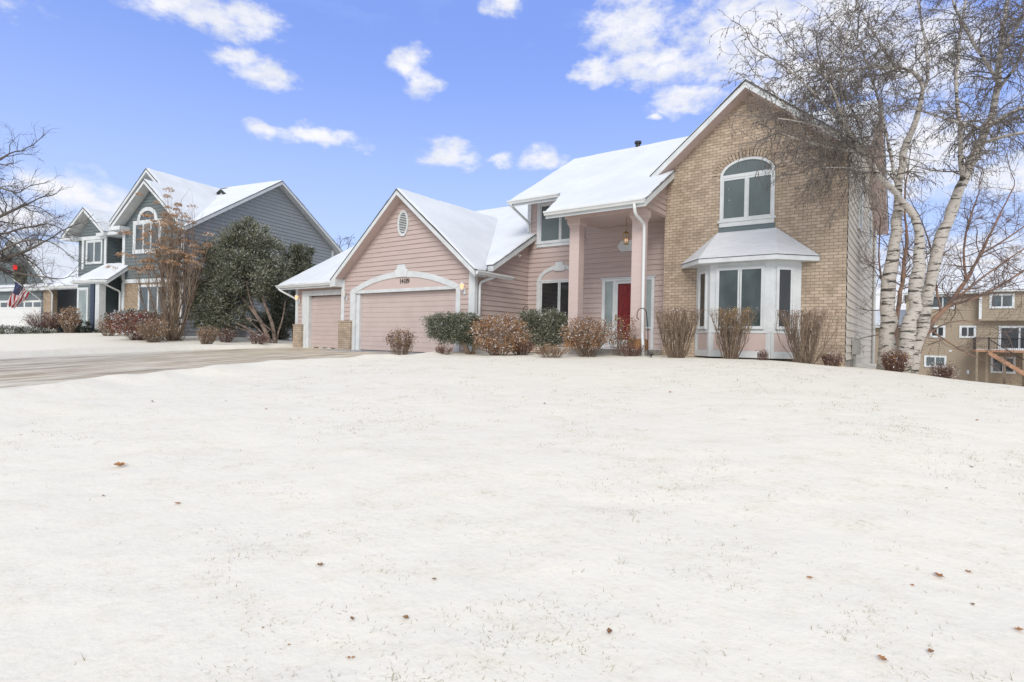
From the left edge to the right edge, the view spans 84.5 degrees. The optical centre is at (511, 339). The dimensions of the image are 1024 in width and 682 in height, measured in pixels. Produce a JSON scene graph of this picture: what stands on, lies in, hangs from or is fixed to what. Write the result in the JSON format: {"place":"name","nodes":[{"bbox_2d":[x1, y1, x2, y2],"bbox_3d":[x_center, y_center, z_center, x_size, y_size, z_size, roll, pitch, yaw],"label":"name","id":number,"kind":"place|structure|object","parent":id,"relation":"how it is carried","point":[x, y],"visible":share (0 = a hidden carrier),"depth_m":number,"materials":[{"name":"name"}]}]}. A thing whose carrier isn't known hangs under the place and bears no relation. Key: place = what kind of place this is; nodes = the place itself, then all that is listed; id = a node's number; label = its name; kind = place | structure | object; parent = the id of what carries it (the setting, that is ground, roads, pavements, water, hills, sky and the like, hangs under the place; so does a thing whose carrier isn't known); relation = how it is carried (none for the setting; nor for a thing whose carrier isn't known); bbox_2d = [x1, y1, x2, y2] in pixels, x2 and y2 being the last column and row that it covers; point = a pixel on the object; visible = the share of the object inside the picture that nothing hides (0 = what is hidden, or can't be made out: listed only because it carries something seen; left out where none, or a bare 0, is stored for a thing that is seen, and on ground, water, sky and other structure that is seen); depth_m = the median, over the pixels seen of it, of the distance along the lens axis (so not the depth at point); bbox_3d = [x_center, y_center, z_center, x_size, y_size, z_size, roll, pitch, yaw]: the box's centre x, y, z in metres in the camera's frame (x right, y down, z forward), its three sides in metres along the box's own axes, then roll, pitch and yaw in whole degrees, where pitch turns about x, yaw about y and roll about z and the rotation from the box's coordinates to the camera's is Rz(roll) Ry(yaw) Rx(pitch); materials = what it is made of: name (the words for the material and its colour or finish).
{"place":"outdoors","nodes":[
{"label":"outdoors","id":0,"kind":"place"},
{"bbox_2d":[0,347,410,388],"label":"driveway","id":1,"kind":"structure","parent":0,"point":[20,372],"depth_m":14.96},
{"bbox_2d":[320,349,418,354],"bbox_3d":[-4.452,0.476,19.778,6.250,0.062,0.920,1,0,36],"label":"garage apron","id":2,"kind":"object","parent":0,"point":[411,353],"visible":0.43,"depth_m":20.09,"materials":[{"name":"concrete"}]},
{"bbox_2d":[0,355,1022,681],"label":"grass tips","id":3,"kind":"object","parent":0,"point":[606,523],"depth_m":3.70,"materials":[{"name":"beige plant"}]},
{"bbox_2d":[0,333,1023,681],"bbox_3d":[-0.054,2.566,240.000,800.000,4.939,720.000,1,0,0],"label":"ground","id":4,"kind":"structure","parent":0,"point":[110,587],"depth_m":3.95,"materials":[{"name":"white snow"}]},
{"bbox_2d":[0,324,57,333],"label":"juniper shrub","id":5,"kind":"object","parent":4,"relation":"on","point":[26,329],"visible":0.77,"depth_m":26.77,"materials":[{"name":"green plant"}]},
{"bbox_2d":[21,310,59,332],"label":"brown shrub","id":6,"kind":"object","parent":4,"relation":"on","point":[52,323],"visible":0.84,"depth_m":27.30,"materials":[{"name":"brown plant"}]},
{"bbox_2d":[0,123,106,304],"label":"bare tree","id":7,"kind":"object","parent":4,"relation":"on","point":[7,258],"visible":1,"depth_m":13.59,"materials":[{"name":"brown plant"}]},
{"bbox_2d":[56,306,83,332],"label":"brown shrub","id":8,"kind":"object","parent":4,"relation":"on","point":[63,319],"visible":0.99,"depth_m":27.39,"materials":[{"name":"brown plant"}]},
{"bbox_2d":[72,319,102,332],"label":"evergreen shrub","id":9,"kind":"object","parent":4,"relation":"on","point":[81,328],"visible":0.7,"depth_m":28.40,"materials":[{"name":"green plant"}]},
{"bbox_2d":[96,316,117,335],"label":"brown shrub","id":10,"kind":"object","parent":4,"relation":"on","point":[102,328],"visible":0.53,"depth_m":25.31,"materials":[{"name":"beige plant"}]},
{"bbox_2d":[114,462,124,465],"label":"fallen leaf","id":11,"kind":"object","parent":4,"relation":"on","point":[120,464],"visible":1,"depth_m":5.12,"materials":[{"name":"brown plant"}]},
{"bbox_2d":[102,307,162,339],"bbox_3d":[-15.672,-0.677,23.593,2.388,1.540,2.240,1,0,0],"label":"brown shrub","id":12,"kind":"object","parent":4,"relation":"on","point":[128,329],"visible":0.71,"depth_m":23.18,"materials":[{"name":"red plant"}]},
{"bbox_2d":[101,308,181,327],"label":"evergreen shrub","id":13,"kind":"object","parent":4,"relation":"on","point":[131,310],"visible":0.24,"depth_m":25.46,"materials":[{"name":"plant"}]},
{"bbox_2d":[133,315,172,342],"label":"brown shrub","id":14,"kind":"object","parent":4,"relation":"on","point":[148,333],"visible":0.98,"depth_m":22.65,"materials":[{"name":"beige plant"}]},
{"bbox_2d":[105,183,219,340],"bbox_3d":[-14.530,-3.265,24.160,4.111,6.768,3.267,1,0,0],"label":"bare tree","id":15,"kind":"object","parent":4,"relation":"on","point":[173,262],"visible":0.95,"depth_m":23.70,"materials":[{"name":"brown plant"}]},
{"bbox_2d":[0,168,342,337],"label":"two storey house","id":16,"kind":"structure","parent":4,"relation":"on","point":[278,207],"depth_m":30.81,"materials":[{"name":"wood"}]},
{"bbox_2d":[12,265,26,283],"bbox_3d":[-32.037,-4.212,36.632,1.319,1.387,0.495,1,0,24],"label":"wreath","id":17,"kind":"object","parent":16,"relation":"attached to","point":[15,269],"visible":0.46,"depth_m":36.53,"materials":[{"name":"green plant"}]},
{"bbox_2d":[0,300,40,331],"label":"garage door","id":18,"kind":"structure","parent":16,"relation":"in","point":[10,316],"depth_m":37.00,"materials":[{"name":"white metal"}]},
{"bbox_2d":[7,279,41,307],"bbox_3d":[-29.937,-2.723,34.637,0.261,1.801,1.758,1,0,35],"label":"flag","id":19,"kind":"object","parent":16,"relation":"attached to","point":[13,302],"visible":0.85,"depth_m":34.34,"materials":[{"name":"multicoloured fabric"}]},
{"bbox_2d":[77,287,88,325],"bbox_3d":[-23.751,-1.722,31.154,1.000,2.250,0.055,1,0,24],"label":"window","id":20,"kind":"structure","parent":16,"relation":"in","point":[82,293],"depth_m":31.12,"materials":[{"name":"white glass"}]},
{"bbox_2d":[85,239,102,264],"bbox_3d":[-22.820,-4.753,30.766,1.460,1.310,0.055,1,0,24],"label":"window","id":21,"kind":"structure","parent":16,"relation":"in","point":[94,248],"depth_m":30.73,"materials":[{"name":"white glass"}]},
{"bbox_2d":[132,207,161,253],"bbox_3d":[-18.497,-5.528,28.563,2.220,2.340,0.060,1,0,24],"label":"window","id":22,"kind":"structure","parent":16,"relation":"in","point":[136,234],"depth_m":28.65,"materials":[{"name":"white glass"}]},
{"bbox_2d":[138,284,168,312],"bbox_3d":[-18.050,-1.983,28.332,2.320,1.510,0.055,1,0,24],"label":"window","id":23,"kind":"structure","parent":16,"relation":"in","point":[144,290],"depth_m":28.45,"materials":[{"name":"white glass"}]},
{"bbox_2d":[196,325,220,343],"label":"brown shrub","id":24,"kind":"object","parent":4,"relation":"on","point":[207,334],"visible":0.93,"depth_m":22.37,"materials":[{"name":"beige plant"}]},
{"bbox_2d":[214,328,237,342],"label":"brown shrub","id":25,"kind":"object","parent":4,"relation":"on","point":[226,335],"visible":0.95,"depth_m":24.29,"materials":[{"name":"brown plant"}]},
{"bbox_2d":[229,322,246,336],"bbox_3d":[-14.341,-0.473,29.100,0.820,0.830,0.820,1,0,24],"label":"air conditioner","id":26,"kind":"object","parent":4,"relation":"on","point":[241,333],"visible":0.14,"depth_m":28.95,"materials":[{"name":"grey metal"}]},
{"bbox_2d":[182,215,294,342],"bbox_3d":[-12.325,-2.700,25.436,4.677,6.055,3.603,1,0,0],"label":"evergreen tree","id":27,"kind":"object","parent":4,"relation":"on","point":[251,267],"visible":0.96,"depth_m":24.91,"materials":[{"name":"green plant"}]},
{"bbox_2d":[244,331,268,344],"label":"brown shrub","id":28,"kind":"object","parent":4,"relation":"on","point":[262,337],"visible":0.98,"depth_m":23.34,"materials":[{"name":"brown plant"}]},
{"bbox_2d":[248,242,316,339],"bbox_3d":[-11.823,-2.369,29.091,3.754,5.407,2.209,1,0,0],"label":"evergreen tree","id":29,"kind":"object","parent":4,"relation":"on","point":[301,255],"visible":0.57,"depth_m":28.73,"materials":[{"name":"green plant"}]},
{"bbox_2d":[335,234,355,248],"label":"bare tree","id":30,"kind":"object","parent":4,"relation":"on","point":[346,239],"visible":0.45,"depth_m":45.98,"materials":[{"name":"brown plant"}]},
{"bbox_2d":[384,327,418,354],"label":"brown shrub","id":31,"kind":"object","parent":4,"relation":"on","point":[406,343],"visible":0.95,"depth_m":16.91,"materials":[{"name":"brown plant"}]},
{"bbox_2d":[435,344,452,354],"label":"brown shrub","id":32,"kind":"object","parent":4,"relation":"on","point":[441,350],"visible":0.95,"depth_m":16.35,"materials":[{"name":"brown plant"}]},
{"bbox_2d":[420,310,485,354],"bbox_3d":[-1.736,-0.163,17.115,2.143,1.494,1.834,1,0,0],"label":"evergreen shrub","id":33,"kind":"object","parent":4,"relation":"on","point":[451,328],"visible":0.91,"depth_m":16.69,"materials":[{"name":"green plant"}]},
{"bbox_2d":[468,310,532,355],"bbox_3d":[-0.344,-0.151,15.937,1.878,1.343,1.748,1,0,0],"label":"brown shrub","id":34,"kind":"object","parent":4,"relation":"on","point":[489,343],"visible":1,"depth_m":15.73,"materials":[{"name":"brown plant"}]},
{"bbox_2d":[509,338,534,354],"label":"brown shrub","id":35,"kind":"object","parent":4,"relation":"on","point":[524,350],"visible":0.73,"depth_m":16.08,"materials":[{"name":"brown plant"}]},
{"bbox_2d":[517,307,567,352],"bbox_3d":[1.031,-0.241,17.704,1.959,1.564,1.943,1,0,0],"label":"evergreen shrub","id":36,"kind":"object","parent":4,"relation":"on","point":[552,321],"visible":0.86,"depth_m":17.30,"materials":[{"name":"green plant"}]},
{"bbox_2d":[532,341,574,357],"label":"brown shrub","id":37,"kind":"object","parent":4,"relation":"on","point":[555,352],"visible":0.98,"depth_m":14.82,"materials":[{"name":"brown plant"}]},
{"bbox_2d":[275,79,888,366],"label":"two storey house","id":38,"kind":"structure","parent":4,"relation":"on","point":[650,228],"depth_m":16.98,"materials":[{"name":"pink"}]},
{"bbox_2d":[302,289,340,348],"bbox_3d":[-7.637,-0.810,23.367,3.370,2.440,0.225,1,0,36],"label":"garage door","id":39,"kind":"structure","parent":38,"relation":"in","point":[320,315],"depth_m":23.71,"materials":[{"name":"pink paint"}]},
{"bbox_2d":[350,264,460,352],"bbox_3d":[-3.896,-1.072,19.990,5.600,3.120,0.256,1,0,36],"label":"garage door","id":40,"kind":"structure","parent":38,"relation":"in","point":[372,316],"depth_m":20.13,"materials":[{"name":"pink paint"}]},
{"bbox_2d":[536,261,568,335],"bbox_3d":[1.630,-1.391,19.566,1.870,2.590,0.085,1,0,36],"label":"window","id":41,"kind":"structure","parent":38,"relation":"in","point":[553,283],"depth_m":19.70,"materials":[{"name":"white glass"}]},
{"bbox_2d":[535,200,584,247],"bbox_3d":[1.677,-4.061,19.575,1.990,1.630,0.085,1,0,36],"label":"window","id":42,"kind":"structure","parent":38,"relation":"in","point":[551,232],"depth_m":19.82,"materials":[{"name":"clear glass"}]},
{"bbox_2d":[615,281,630,346],"bbox_3d":[3.696,-0.808,18.038,0.848,2.110,0.100,1,0,36],"label":"front door","id":43,"kind":"structure","parent":38,"relation":"in","point":[623,288],"depth_m":18.14,"materials":[{"name":"red wood"}]},
{"bbox_2d":[713,148,784,232],"bbox_3d":[6.405,-4.085,15.367,1.865,2.215,0.090,1,0,36],"label":"window","id":44,"kind":"structure","parent":38,"relation":"in","point":[741,209],"depth_m":15.37,"materials":[{"name":"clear glass"}]},
{"bbox_2d":[681,227,819,358],"bbox_3d":[6.110,-1.248,15.032,3.623,3.470,0.911,1,0,36],"label":"bay window","id":45,"kind":"structure","parent":38,"relation":"in","point":[759,270],"depth_m":14.72,"materials":[{"name":"white glass"}]},
{"bbox_2d":[858,184,862,231],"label":"window","id":46,"kind":"structure","parent":38,"relation":"in","point":[860,217],"depth_m":16.46,"materials":[{"name":"white glass"}]},
{"bbox_2d":[867,207,871,249],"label":"window","id":47,"kind":"structure","parent":38,"relation":"in","point":[869,221],"depth_m":19.16,"materials":[{"name":"white glass"}]},
{"bbox_2d":[560,314,613,356],"bbox_3d":[1.981,-0.102,15.239,1.549,1.260,1.466,1,0,0],"label":"brown shrub","id":48,"kind":"object","parent":4,"relation":"on","point":[587,342],"visible":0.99,"depth_m":15.00,"materials":[{"name":"brown plant"}]},
{"bbox_2d":[606,314,639,355],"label":"brown shrub","id":49,"kind":"object","parent":4,"relation":"on","point":[616,339],"visible":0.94,"depth_m":15.50,"materials":[{"name":"brown plant"}]},
{"bbox_2d":[620,341,646,356],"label":"brown shrub","id":50,"kind":"object","parent":4,"relation":"on","point":[633,353],"visible":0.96,"depth_m":14.94,"materials":[{"name":"brown plant"}]},
{"bbox_2d":[637,308,647,329],"bbox_3d":[3.432,-0.101,14.800,0.334,1.434,0.021,1,0,0],"label":"garden hook","id":51,"kind":"object","parent":4,"relation":"on","point":[646,316],"visible":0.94,"depth_m":14.79,"materials":[{"name":"black metal"}]},
{"bbox_2d":[654,306,704,357],"bbox_3d":[4.271,-0.167,14.554,1.317,1.422,1.276,1,0,0],"label":"vase shrub","id":52,"kind":"object","parent":4,"relation":"on","point":[678,351],"visible":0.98,"depth_m":14.48,"materials":[{"name":"brown plant"}]},
{"bbox_2d":[708,305,760,358],"bbox_3d":[5.491,-0.155,13.947,1.305,1.408,1.075,1,0,-35],"label":"vase shrub","id":53,"kind":"object","parent":4,"relation":"on","point":[737,329],"visible":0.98,"depth_m":13.83,"materials":[{"name":"brown plant"}]},
{"bbox_2d":[756,350,769,359],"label":"brown shrub","id":54,"kind":"object","parent":4,"relation":"on","point":[764,355],"visible":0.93,"depth_m":13.56,"materials":[{"name":"brown plant"}]},
{"bbox_2d":[774,305,841,363],"bbox_3d":[7.016,-0.081,13.397,1.482,1.423,1.357,1,0,-26],"label":"vase shrub","id":55,"kind":"object","parent":4,"relation":"on","point":[796,354],"visible":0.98,"depth_m":13.33,"materials":[{"name":"brown plant"}]},
{"bbox_2d":[820,350,845,366],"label":"brown shrub","id":56,"kind":"object","parent":4,"relation":"on","point":[826,359],"visible":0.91,"depth_m":13.54,"materials":[{"name":"brown plant"}]},
{"bbox_2d":[709,0,1023,373],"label":"birch tree","id":57,"kind":"object","parent":4,"relation":"on","point":[915,325],"visible":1,"depth_m":13.53,"materials":[{"name":"white plant"}]},
{"bbox_2d":[876,347,911,371],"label":"brown shrub","id":58,"kind":"object","parent":4,"relation":"on","point":[893,363],"visible":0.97,"depth_m":13.51,"materials":[{"name":"brown plant"}]},
{"bbox_2d":[855,108,1023,384],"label":"bare tree","id":59,"kind":"object","parent":4,"relation":"on","point":[956,295],"visible":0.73,"depth_m":16.08,"materials":[{"name":"brown plant"}]},
{"bbox_2d":[924,361,960,378],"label":"brown shrub","id":60,"kind":"object","parent":4,"relation":"on","point":[944,372],"visible":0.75,"depth_m":15.70,"materials":[{"name":"brown plant"}]},
{"bbox_2d":[875,262,1023,386],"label":"three storey house","id":61,"kind":"structure","parent":4,"relation":"on","point":[970,367],"depth_m":46.17,"materials":[{"name":"beige wood"}]},
{"bbox_2d":[924,355,946,366],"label":"window","id":62,"kind":"structure","parent":61,"relation":"in","point":[928,359],"depth_m":47.72,"materials":[{"name":"white glass"}]},
{"bbox_2d":[930,326,944,337],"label":"window","id":63,"kind":"structure","parent":61,"relation":"in","point":[941,330],"depth_m":47.55,"materials":[{"name":"white glass"}]},
{"bbox_2d":[932,295,954,308],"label":"window","id":64,"kind":"structure","parent":61,"relation":"in","point":[945,300],"depth_m":47.49,"materials":[{"name":"white glass"}]},
{"bbox_2d":[959,326,975,337],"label":"window","id":65,"kind":"structure","parent":61,"relation":"in","point":[967,329],"depth_m":46.45,"materials":[{"name":"white glass"}]},
{"bbox_2d":[989,293,1014,308],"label":"window","id":66,"kind":"structure","parent":61,"relation":"in","point":[998,303],"depth_m":44.72,"materials":[{"name":"white glass"}]},
{"bbox_2d":[990,356,1015,373],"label":"window","id":67,"kind":"structure","parent":61,"relation":"in","point":[993,361],"depth_m":45.18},
{"bbox_2d":[998,326,1023,349],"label":"patio door","id":68,"kind":"structure","parent":61,"relation":"in","point":[1020,343],"depth_m":44.81,"materials":[{"name":"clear glass"}]},
{"bbox_2d":[0,0,1023,309],"label":"sky","id":69,"kind":"structure","parent":0,"point":[348,104],"materials":[{"name":"blue"}]}
]}

